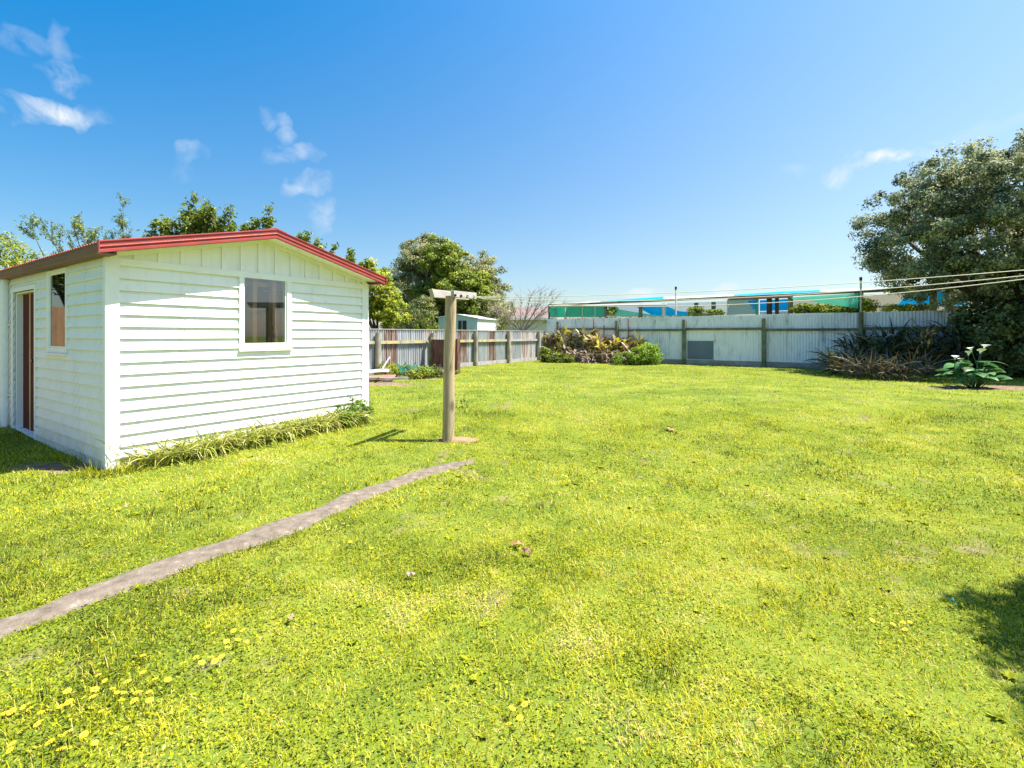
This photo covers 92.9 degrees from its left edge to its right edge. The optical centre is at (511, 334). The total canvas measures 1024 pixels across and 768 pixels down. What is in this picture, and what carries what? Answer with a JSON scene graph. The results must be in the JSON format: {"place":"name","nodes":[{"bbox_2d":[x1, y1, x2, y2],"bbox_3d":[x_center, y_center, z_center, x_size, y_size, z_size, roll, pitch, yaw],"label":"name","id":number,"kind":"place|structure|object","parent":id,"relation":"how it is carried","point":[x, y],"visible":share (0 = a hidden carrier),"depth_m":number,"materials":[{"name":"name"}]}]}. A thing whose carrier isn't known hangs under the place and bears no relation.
{"place":"outdoors","nodes":[
{"label":"outdoors","id":0,"kind":"place"},
{"bbox_2d":[0,460,472,638],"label":"concrete path","id":1,"kind":"structure","parent":0,"point":[156,570],"depth_m":2.83,"materials":[{"name":"concrete"}]},
{"bbox_2d":[0,359,1023,767],"bbox_3d":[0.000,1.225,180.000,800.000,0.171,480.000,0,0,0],"label":"ground","id":2,"kind":"structure","parent":0,"point":[678,385],"depth_m":2.58,"materials":[{"name":"plant"}]},
{"bbox_2d":[0,231,47,268],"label":"hedge shrub","id":3,"kind":"object","parent":2,"relation":"on","point":[10,262],"visible":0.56,"depth_m":9.49,"materials":[{"name":"green plant"}]},
{"bbox_2d":[45,738,53,749],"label":"daisy","id":4,"kind":"object","parent":2,"relation":"on","point":[50,740],"visible":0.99,"depth_m":1.51,"materials":[{"name":"yellow plant"}]},
{"bbox_2d":[13,211,102,254],"bbox_3d":[-10.666,-0.848,11.467,1.802,4.301,0.907,0,0,-13],"label":"feathery tree","id":5,"kind":"object","parent":2,"relation":"on","point":[75,225],"visible":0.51,"depth_m":11.49,"materials":[{"name":"green plant"}]},
{"bbox_2d":[40,445,75,461],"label":"grass tuft","id":6,"kind":"object","parent":2,"relation":"on","point":[63,454],"visible":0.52,"depth_m":5.09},
{"bbox_2d":[63,688,71,698],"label":"daisy","id":7,"kind":"object","parent":2,"relation":"on","point":[67,690],"visible":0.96,"depth_m":1.73,"materials":[{"name":"yellow plant"}]},
{"bbox_2d":[55,446,90,467],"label":"grass tuft","id":8,"kind":"object","parent":2,"relation":"on","point":[67,463],"visible":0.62,"depth_m":4.83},
{"bbox_2d":[79,730,88,740],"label":"daisy","id":9,"kind":"object","parent":2,"relation":"on","point":[85,733],"visible":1,"depth_m":1.54,"materials":[{"name":"yellow plant"}]},
{"bbox_2d":[62,457,125,478],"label":"grass tuft","id":10,"kind":"object","parent":2,"relation":"on","point":[95,469],"visible":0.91,"depth_m":4.53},
{"bbox_2d":[95,192,132,241],"bbox_3d":[-9.711,-1.122,11.992,1.056,4.853,0.632,0,0,14],"label":"feathery tree","id":11,"kind":"object","parent":2,"relation":"on","point":[121,222],"visible":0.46,"depth_m":11.99,"materials":[{"name":"green plant"}]},
{"bbox_2d":[92,436,143,465],"bbox_3d":[-3.741,1.106,4.679,0.439,0.366,0.498,0,0,16],"label":"wild fennel","id":12,"kind":"object","parent":2,"relation":"on","point":[109,446],"visible":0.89,"depth_m":4.63,"materials":[{"name":"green plant"}]},
{"bbox_2d":[104,454,160,475],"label":"grass tuft","id":13,"kind":"object","parent":2,"relation":"on","point":[132,470],"visible":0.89,"depth_m":4.64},
{"bbox_2d":[116,433,202,472],"bbox_3d":[-3.579,1.172,4.893,0.941,0.434,0.787,0,0,0],"label":"strap leaf clump","id":14,"kind":"object","parent":2,"relation":"on","point":[154,459],"visible":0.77,"depth_m":4.80,"materials":[{"name":"plant"}]},
{"bbox_2d":[134,434,224,467],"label":"strap leaf clump","id":15,"kind":"object","parent":2,"relation":"on","point":[181,456],"visible":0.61,"depth_m":4.97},
{"bbox_2d":[136,191,238,236],"bbox_3d":[-7.918,-1.117,12.080,2.477,4.844,1.261,0,0,0],"label":"plum tree","id":16,"kind":"object","parent":2,"relation":"on","point":[195,221],"visible":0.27,"depth_m":11.91,"materials":[{"name":"green plant"}]},
{"bbox_2d":[0,228,386,471],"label":"garden shed","id":17,"kind":"structure","parent":2,"relation":"on","point":[116,341],"depth_m":5.49,"materials":[{"name":"white paint"}]},
{"bbox_2d":[23,293,33,430],"bbox_3d":[-6.177,0.352,6.231,0.926,1.777,0.125,0,0,34],"label":"door","id":18,"kind":"structure","parent":17,"relation":"in","point":[26,296],"depth_m":6.40,"materials":[{"name":"wood"}]},
{"bbox_2d":[43,267,68,354],"bbox_3d":[-5.086,-0.254,5.449,0.721,0.952,0.090,0,0,34],"label":"window","id":19,"kind":"structure","parent":17,"relation":"in","point":[56,286],"depth_m":5.46,"materials":[{"name":"paint"}]},
{"bbox_2d":[238,277,292,350],"bbox_3d":[-3.006,-0.249,5.938,0.090,0.884,0.669,0,0,34],"label":"window","id":20,"kind":"structure","parent":17,"relation":"in","point":[287,286],"depth_m":5.99,"materials":[{"name":"paint"}]},
{"bbox_2d":[271,326,277,342],"bbox_3d":[-2.982,0.011,6.113,0.076,0.245,0.076,0,0,0],"label":"juice bottle","id":21,"kind":"object","parent":17,"relation":"on","point":[274,336],"visible":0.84,"depth_m":6.09,"materials":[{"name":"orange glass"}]},
{"bbox_2d":[156,429,238,465],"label":"strap leaf clump","id":22,"kind":"object","parent":2,"relation":"on","point":[204,450],"visible":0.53,"depth_m":5.10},
{"bbox_2d":[184,424,254,459],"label":"strap leaf clump","id":23,"kind":"object","parent":2,"relation":"on","point":[222,446],"visible":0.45,"depth_m":5.27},
{"bbox_2d":[205,421,275,454],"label":"strap leaf clump","id":24,"kind":"object","parent":2,"relation":"on","point":[238,440],"visible":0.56,"depth_m":5.43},
{"bbox_2d":[223,421,287,449],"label":"strap leaf clump","id":25,"kind":"object","parent":2,"relation":"on","point":[260,440],"visible":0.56,"depth_m":5.58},
{"bbox_2d":[236,202,276,230],"bbox_3d":[-6.340,-0.985,12.047,1.091,4.581,0.630,0,0,10],"label":"plum tree","id":26,"kind":"object","parent":2,"relation":"on","point":[269,221],"visible":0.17,"depth_m":11.93,"materials":[{"name":"green plant"}]},
{"bbox_2d":[228,417,299,447],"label":"strap leaf clump","id":27,"kind":"object","parent":2,"relation":"on","point":[273,436],"visible":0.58,"depth_m":5.71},
{"bbox_2d":[246,414,317,446],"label":"strap leaf clump","id":28,"kind":"object","parent":2,"relation":"on","point":[288,432],"visible":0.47,"depth_m":5.83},
{"bbox_2d":[271,407,328,440],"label":"strap leaf clump","id":29,"kind":"object","parent":2,"relation":"on","point":[305,428],"visible":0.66,"depth_m":6.03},
{"bbox_2d":[280,405,339,436],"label":"strap leaf clump","id":30,"kind":"object","parent":2,"relation":"on","point":[302,423],"visible":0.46,"depth_m":6.17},
{"bbox_2d":[300,404,348,433],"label":"strap leaf clump","id":31,"kind":"object","parent":2,"relation":"on","point":[327,427],"visible":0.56,"depth_m":6.33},
{"bbox_2d":[296,230,376,271],"bbox_3d":[-4.683,-0.739,13.027,2.263,4.089,0.733,0,0,0],"label":"plum tree","id":32,"kind":"object","parent":2,"relation":"on","point":[350,257],"visible":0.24,"depth_m":12.95,"materials":[{"name":"green plant"}]},
{"bbox_2d":[311,404,362,430],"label":"strap leaf clump","id":33,"kind":"object","parent":2,"relation":"on","point":[337,425],"visible":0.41,"depth_m":6.48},
{"bbox_2d":[318,407,370,426],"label":"strap leaf clump","id":34,"kind":"object","parent":2,"relation":"on","point":[341,415],"visible":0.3,"depth_m":6.57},
{"bbox_2d":[324,395,374,425],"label":"weed bush","id":35,"kind":"object","parent":2,"relation":"on","point":[353,407],"visible":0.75,"depth_m":6.72,"materials":[{"name":"green plant"}]},
{"bbox_2d":[336,403,382,427],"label":"strap leaf clump","id":36,"kind":"object","parent":2,"relation":"on","point":[364,414],"visible":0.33,"depth_m":6.73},
{"bbox_2d":[344,257,412,329],"bbox_3d":[-5.119,-0.692,16.759,3.494,3.998,2.381,0,0,0],"label":"lemon tree","id":37,"kind":"object","parent":2,"relation":"on","point":[380,302],"visible":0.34,"depth_m":16.24,"materials":[{"name":"green plant"}]},
{"bbox_2d":[369,369,388,373],"bbox_3d":[-3.928,0.984,13.094,1.200,0.043,0.500,0,6,-14],"label":"plank","id":38,"kind":"object","parent":2,"relation":"on","point":[379,371],"visible":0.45,"depth_m":13.06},
{"bbox_2d":[369,375,395,380],"bbox_3d":[-3.595,1.073,12.144,1.300,0.040,0.550,0,7,-6],"label":"iron sheet scrap","id":39,"kind":"object","parent":2,"relation":"on","point":[387,376],"visible":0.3,"depth_m":12.27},
{"bbox_2d":[369,361,399,374],"bbox_3d":[-3.677,1.019,14.182,0.999,0.497,0.657,0,0,0],"label":"weed patch","id":40,"kind":"object","parent":2,"relation":"on","point":[388,367],"visible":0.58,"depth_m":14.03,"materials":[{"name":"green plant"}]},
{"bbox_2d":[369,377,407,380],"bbox_3d":[-3.024,1.067,11.785,1.000,0.083,0.090,0,0,-9],"label":"timber length","id":41,"kind":"object","parent":2,"relation":"on","point":[388,379],"visible":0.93,"depth_m":11.74,"materials":[{"name":"grey wood"}]},
{"bbox_2d":[383,362,407,373],"bbox_3d":[-3.395,1.028,14.390,1.096,0.491,0.790,0,0,0],"label":"weed patch","id":42,"kind":"object","parent":2,"relation":"on","point":[394,368],"visible":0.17,"depth_m":14.24,"materials":[{"name":"green plant"}]},
{"bbox_2d":[394,362,421,376],"bbox_3d":[-2.835,1.030,13.497,0.944,0.538,0.614,0,0,0],"label":"weed patch","id":43,"kind":"object","parent":2,"relation":"on","point":[400,375],"visible":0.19,"depth_m":13.45,"materials":[{"name":"green plant"}]},
{"bbox_2d":[396,363,430,376],"bbox_3d":[-2.594,1.008,13.199,0.848,0.557,1.198,0,0,0],"label":"shade net","id":44,"kind":"object","parent":2,"relation":"on","point":[402,370],"visible":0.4,"depth_m":13.19,"materials":[{"name":"teal"}]},
{"bbox_2d":[391,294,437,328],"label":"shrub","id":45,"kind":"object","parent":2,"relation":"on","point":[415,312],"visible":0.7,"depth_m":24.74,"materials":[{"name":"green plant"}]},
{"bbox_2d":[401,364,433,378],"bbox_3d":[-2.428,1.030,12.653,0.693,0.516,0.642,0,0,38],"label":"weed patch","id":46,"kind":"object","parent":2,"relation":"on","point":[424,371],"visible":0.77,"depth_m":12.58,"materials":[{"name":"green plant"}]},
{"bbox_2d":[413,315,438,329],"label":"shrub","id":47,"kind":"object","parent":2,"relation":"on","point":[425,324],"visible":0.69,"depth_m":22.00,"materials":[{"name":"green plant"}]},
{"bbox_2d":[417,366,438,377],"bbox_3d":[-2.256,1.040,13.041,0.644,0.455,0.490,0,0,0],"label":"weed patch","id":48,"kind":"object","parent":2,"relation":"on","point":[433,375],"visible":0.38,"depth_m":12.97,"materials":[{"name":"green plant"}]},
{"bbox_2d":[426,364,459,378],"bbox_3d":[-1.901,1.032,12.980,0.987,0.510,0.692,0,0,0],"label":"weed patch","id":49,"kind":"object","parent":2,"relation":"on","point":[439,369],"visible":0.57,"depth_m":12.93,"materials":[{"name":"green plant"}]},
{"bbox_2d":[429,337,459,373],"bbox_3d":[-2.117,0.690,15.035,0.136,1.220,1.887,0,0,-36],"label":"rusty iron screen","id":50,"kind":"object","parent":2,"relation":"on","point":[436,351],"visible":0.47,"depth_m":15.27,"materials":[{"name":"brown metal"}]},
{"bbox_2d":[376,231,513,329],"bbox_3d":[-4.492,-2.804,33.081,9.439,8.264,7.697,0,0,0],"label":"pohutukawa tree","id":51,"kind":"object","parent":2,"relation":"on","point":[410,273],"visible":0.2,"depth_m":31.83,"materials":[{"name":"green plant"}]},
{"bbox_2d":[403,234,499,326],"bbox_3d":[-3.770,-2.366,29.689,5.362,7.371,4.183,0,0,20],"label":"leafy tree","id":52,"kind":"object","parent":2,"relation":"on","point":[441,264],"visible":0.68,"depth_m":28.92,"materials":[{"name":"green plant"}]},
{"bbox_2d":[429,289,476,441],"bbox_3d":[-0.707,0.415,5.942,0.213,1.926,0.946,0,0,21],"label":"clothesline post","id":53,"kind":"object","parent":2,"relation":"on","point":[450,297],"visible":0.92,"depth_m":5.78,"materials":[{"name":"wood"}]},
{"bbox_2d":[465,279,1023,306],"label":"clothes line","id":54,"kind":"object","parent":53,"relation":"attached to","point":[763,303],"visible":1,"depth_m":4.32,"materials":[{"name":"metal"}]},
{"bbox_2d":[469,275,1023,300],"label":"clothes line","id":55,"kind":"object","parent":53,"relation":"attached to","point":[768,296],"visible":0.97,"depth_m":4.58,"materials":[{"name":"metal"}]},
{"bbox_2d":[524,270,1023,296],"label":"clothes line","id":56,"kind":"object","parent":53,"relation":"attached to","point":[782,287],"visible":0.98,"depth_m":4.79,"materials":[{"name":"metal"}]},
{"bbox_2d":[369,329,544,374],"bbox_3d":[-2.437,0.562,16.254,0.230,1.475,14.520,0,0,34],"label":"rusty iron fence","id":57,"kind":"object","parent":2,"relation":"on","point":[411,347],"visible":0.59,"depth_m":17.47,"materials":[{"name":"grey metal"}]},
{"bbox_2d":[437,436,478,442],"bbox_3d":[-0.656,1.267,5.899,0.558,0.038,0.259,0,0,14],"label":"clay patch","id":58,"kind":"object","parent":2,"relation":"on","point":[460,439],"visible":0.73,"depth_m":5.83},
{"bbox_2d":[436,314,497,329],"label":"blue garden shed","id":59,"kind":"structure","parent":2,"relation":"on","point":[467,322],"depth_m":26.00,"materials":[{"name":"metal"}]},
{"bbox_2d":[476,291,518,329],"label":"shrub","id":60,"kind":"object","parent":2,"relation":"on","point":[494,308],"visible":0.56,"depth_m":28.73,"materials":[{"name":"green plant"}]},
{"bbox_2d":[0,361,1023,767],"bbox_3d":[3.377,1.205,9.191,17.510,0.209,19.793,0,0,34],"label":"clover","id":61,"kind":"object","parent":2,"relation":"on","point":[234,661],"visible":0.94,"depth_m":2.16,"materials":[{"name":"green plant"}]},
{"bbox_2d":[522,547,530,552],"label":"dead leaf","id":62,"kind":"object","parent":2,"relation":"on","point":[527,549],"visible":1,"depth_m":2.87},
{"bbox_2d":[485,286,569,330],"bbox_3d":[0.866,-0.666,25.038,4.757,3.942,1.469,0,0,0],"label":"bare shrub","id":63,"kind":"object","parent":2,"relation":"on","point":[527,326],"visible":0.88,"depth_m":24.97,"materials":[{"name":"plant"}]},
{"bbox_2d":[499,307,556,341],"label":"house","id":64,"kind":"structure","parent":2,"relation":"on","point":[542,327],"depth_m":33.00,"materials":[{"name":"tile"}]},
{"bbox_2d":[541,333,563,353],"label":"canna plant","id":65,"kind":"object","parent":2,"relation":"on","point":[547,340],"visible":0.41,"depth_m":21.97,"materials":[{"name":"green plant"}]},
{"bbox_2d":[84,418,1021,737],"bbox_3d":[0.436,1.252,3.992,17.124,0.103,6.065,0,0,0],"label":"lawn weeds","id":66,"kind":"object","parent":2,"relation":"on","point":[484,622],"visible":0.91,"depth_m":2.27,"materials":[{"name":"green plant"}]},
{"bbox_2d":[538,346,574,362],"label":"green bush","id":67,"kind":"object","parent":2,"relation":"on","point":[549,356],"visible":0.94,"depth_m":19.99,"materials":[{"name":"green plant"}]},
{"bbox_2d":[550,325,573,355],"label":"canna plant","id":68,"kind":"object","parent":2,"relation":"on","point":[558,344],"visible":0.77,"depth_m":21.48,"materials":[{"name":"yellow plant"}]},
{"bbox_2d":[563,330,582,354],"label":"canna plant","id":69,"kind":"object","parent":2,"relation":"on","point":[572,346],"visible":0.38,"depth_m":21.41,"materials":[{"name":"green plant"}]},
{"bbox_2d":[566,347,584,362],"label":"dead leaf skirt","id":70,"kind":"object","parent":2,"relation":"on","point":[577,353],"visible":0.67,"depth_m":20.43,"materials":[{"name":"plant"}]},
{"bbox_2d":[573,324,600,358],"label":"canna plant","id":71,"kind":"object","parent":2,"relation":"on","point":[582,337],"visible":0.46,"depth_m":20.98,"materials":[{"name":"brown plant"}]},
{"bbox_2d":[580,350,604,363],"bbox_3d":[3.296,0.926,19.785,1.195,0.861,1.145,0,0,-42],"label":"dead leaf skirt","id":72,"kind":"object","parent":2,"relation":"on","point":[589,358],"visible":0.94,"depth_m":19.70,"materials":[{"name":"plant"}]},
{"bbox_2d":[582,330,611,360],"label":"canna plant","id":73,"kind":"object","parent":2,"relation":"on","point":[603,340],"visible":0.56,"depth_m":20.45,"materials":[{"name":"yellow plant"}]},
{"bbox_2d":[589,339,619,361],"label":"canna plant","id":74,"kind":"object","parent":2,"relation":"on","point":[603,347],"visible":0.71,"depth_m":19.84,"materials":[{"name":"yellow plant"}]},
{"bbox_2d":[599,349,624,363],"bbox_3d":[4.033,0.897,19.458,1.259,0.749,1.208,0,0,0],"label":"dead leaf skirt","id":75,"kind":"object","parent":2,"relation":"on","point":[607,359],"visible":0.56,"depth_m":19.38,"materials":[{"name":"plant"}]},
{"bbox_2d":[606,305,618,316],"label":"nursery plant","id":76,"kind":"object","parent":2,"relation":"on","point":[609,312],"visible":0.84,"depth_m":23.07,"materials":[{"name":"green plant"}]},
{"bbox_2d":[607,333,632,361],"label":"canna plant","id":77,"kind":"object","parent":2,"relation":"on","point":[614,338],"visible":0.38,"depth_m":19.88,"materials":[{"name":"yellow plant"}]},
{"bbox_2d":[615,349,639,363],"bbox_3d":[4.449,0.898,19.044,1.201,0.776,1.167,0,0,0],"label":"dead leaf skirt","id":78,"kind":"object","parent":2,"relation":"on","point":[624,354],"visible":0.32,"depth_m":18.94,"materials":[{"name":"plant"}]},
{"bbox_2d":[617,340,646,362],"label":"canna plant","id":79,"kind":"object","parent":2,"relation":"on","point":[629,346],"visible":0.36,"depth_m":19.52,"materials":[{"name":"beige plant"}]},
{"bbox_2d":[611,342,664,364],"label":"green bush","id":80,"kind":"object","parent":2,"relation":"on","point":[649,355],"visible":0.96,"depth_m":18.40,"materials":[{"name":"green plant"}]},
{"bbox_2d":[630,330,646,354],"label":"canna plant","id":81,"kind":"object","parent":2,"relation":"on","point":[641,339],"visible":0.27,"depth_m":19.72,"materials":[{"name":"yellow plant"}]},
{"bbox_2d":[675,287,676,316],"bbox_3d":[7.017,-0.428,20.832,0.083,3.256,0.083,0,0,9],"label":"steel pole","id":82,"kind":"object","parent":2,"relation":"on","point":[675,301],"visible":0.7,"depth_m":20.81,"materials":[{"name":"metal"}]},
{"bbox_2d":[686,306,706,315],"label":"nursery plant","id":83,"kind":"object","parent":2,"relation":"on","point":[696,310],"visible":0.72,"depth_m":20.48,"materials":[{"name":"green plant"}]},
{"bbox_2d":[705,308,725,315],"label":"nursery plant","id":84,"kind":"object","parent":2,"relation":"on","point":[717,311],"visible":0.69,"depth_m":20.02,"materials":[{"name":"green plant"}]},
{"bbox_2d":[548,286,964,318],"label":"building","id":85,"kind":"structure","parent":2,"relation":"on","point":[576,310],"depth_m":20.19,"materials":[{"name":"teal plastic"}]},
{"bbox_2d":[547,310,990,372],"bbox_3d":[9.317,0.275,17.131,18.630,2.050,0.196,0,0,34],"label":"corrugated fence","id":86,"kind":"object","parent":2,"relation":"on","point":[790,340],"visible":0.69,"depth_m":17.61,"materials":[{"name":"grey metal"}]},
{"bbox_2d":[564,316,638,318],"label":"creeper","id":87,"kind":"object","parent":86,"relation":"attached to","point":[600,317],"visible":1,"depth_m":20.96,"materials":[{"name":"plant"}]},
{"bbox_2d":[643,313,727,316],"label":"creeper","id":88,"kind":"object","parent":86,"relation":"attached to","point":[685,315],"visible":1,"depth_m":18.91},
{"bbox_2d":[789,303,859,312],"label":"nursery plant","id":89,"kind":"object","parent":2,"relation":"on","point":[818,308],"visible":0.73,"depth_m":18.15,"materials":[{"name":"green plant"}]},
{"bbox_2d":[827,354,852,373],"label":"leafy shrub","id":90,"kind":"object","parent":2,"relation":"on","point":[838,367],"visible":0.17,"depth_m":14.22,"materials":[{"name":"green plant"}]},
{"bbox_2d":[804,343,890,375],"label":"strap leaf plant","id":91,"kind":"object","parent":2,"relation":"on","point":[832,358],"visible":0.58,"depth_m":13.88,"materials":[{"name":"plant"}]},
{"bbox_2d":[819,350,893,376],"bbox_3d":[9.108,0.774,12.921,1.624,0.950,1.755,0,0,-40],"label":"dead leaf skirt","id":92,"kind":"object","parent":2,"relation":"on","point":[851,366],"visible":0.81,"depth_m":12.96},
{"bbox_2d":[859,277,861,311],"bbox_3d":[12.495,-0.432,17.424,0.083,3.263,0.083,0,0,9],"label":"steel pole","id":93,"kind":"object","parent":2,"relation":"on","point":[860,279],"visible":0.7,"depth_m":17.40,"materials":[{"name":"metal"}]},
{"bbox_2d":[823,329,899,363],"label":"strap leaf plant","id":94,"kind":"object","parent":2,"relation":"on","point":[851,346],"visible":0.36,"depth_m":15.02,"materials":[{"name":"plant"}]},
{"bbox_2d":[858,297,880,312],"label":"nursery plant","id":95,"kind":"object","parent":2,"relation":"on","point":[868,305],"visible":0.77,"depth_m":17.29,"materials":[{"name":"green plant"}]},
{"bbox_2d":[830,349,910,378],"bbox_3d":[9.280,0.716,12.612,1.885,0.863,1.696,0,0,-30],"label":"dead leaf skirt","id":96,"kind":"object","parent":2,"relation":"on","point":[871,363],"visible":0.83,"depth_m":12.45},
{"bbox_2d":[849,328,919,371],"bbox_3d":[10.898,0.483,14.373,2.149,1.402,2.069,0,0,0],"label":"strap leaf plant","id":97,"kind":"object","parent":2,"relation":"on","point":[880,347],"visible":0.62,"depth_m":14.09,"materials":[{"name":"plant"}]},
{"bbox_2d":[852,353,928,379],"bbox_3d":[9.550,0.760,12.413,1.695,0.807,1.852,0,0,0],"label":"dead leaf skirt","id":98,"kind":"object","parent":2,"relation":"on","point":[895,371],"visible":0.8,"depth_m":12.27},
{"bbox_2d":[857,318,931,374],"bbox_3d":[11.581,0.386,14.806,1.948,1.888,1.964,0,0,0],"label":"strap leaf plant","id":99,"kind":"object","parent":2,"relation":"on","point":[891,329],"visible":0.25,"depth_m":14.60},
{"bbox_2d":[880,302,932,311],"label":"nursery plant","id":100,"kind":"object","parent":2,"relation":"on","point":[900,307],"visible":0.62,"depth_m":16.83,"materials":[{"name":"green plant"}]},
{"bbox_2d":[872,346,942,381],"bbox_3d":[9.991,0.729,12.270,1.738,0.983,1.823,0,0,30],"label":"dead leaf skirt","id":101,"kind":"object","parent":2,"relation":"on","point":[911,365],"visible":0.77,"depth_m":12.19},
{"bbox_2d":[873,323,958,372],"bbox_3d":[11.710,0.399,14.072,2.061,1.575,2.216,0,0,0],"label":"strap leaf plant","id":102,"kind":"object","parent":2,"relation":"on","point":[925,338],"visible":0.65,"depth_m":13.84,"materials":[{"name":"plant"}]},
{"bbox_2d":[892,349,964,379],"bbox_3d":[10.476,0.751,12.335,1.750,1.020,1.771,0,0,0],"label":"dead leaf skirt","id":103,"kind":"object","parent":2,"relation":"on","point":[931,369],"visible":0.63,"depth_m":12.21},
{"bbox_2d":[847,128,1023,375],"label":"pohutukawa tree","id":104,"kind":"object","parent":2,"relation":"on","point":[957,208],"visible":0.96,"depth_m":13.45,"materials":[{"name":"green plant"}]},
{"bbox_2d":[897,314,973,373],"bbox_3d":[12.327,0.300,14.411,2.019,1.802,1.980,0,0,0],"label":"strap leaf plant","id":105,"kind":"object","parent":2,"relation":"on","point":[928,351],"visible":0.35,"depth_m":14.13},
{"bbox_2d":[912,312,995,374],"bbox_3d":[12.777,0.228,14.133,1.944,1.880,2.083,0,0,0],"label":"strap leaf plant","id":106,"kind":"object","parent":2,"relation":"on","point":[963,342],"visible":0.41,"depth_m":13.98,"materials":[{"name":"plant"}]},
{"bbox_2d":[935,345,1011,387],"bbox_3d":[10.010,0.686,10.608,1.392,0.952,1.064,0,0,0],"label":"arum lily","id":107,"kind":"object","parent":2,"relation":"on","point":[983,374],"visible":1,"depth_m":10.44,"materials":[{"name":"green plant"}]},
{"bbox_2d":[944,296,1023,377],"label":"leafy shrub","id":108,"kind":"object","parent":2,"relation":"on","point":[998,331],"visible":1,"depth_m":12.74,"materials":[{"name":"green plant"}]},
{"bbox_2d":[0,0,1023,328],"label":"sky","id":109,"kind":"structure","parent":0,"point":[610,148],"materials":[{"name":"blue"}]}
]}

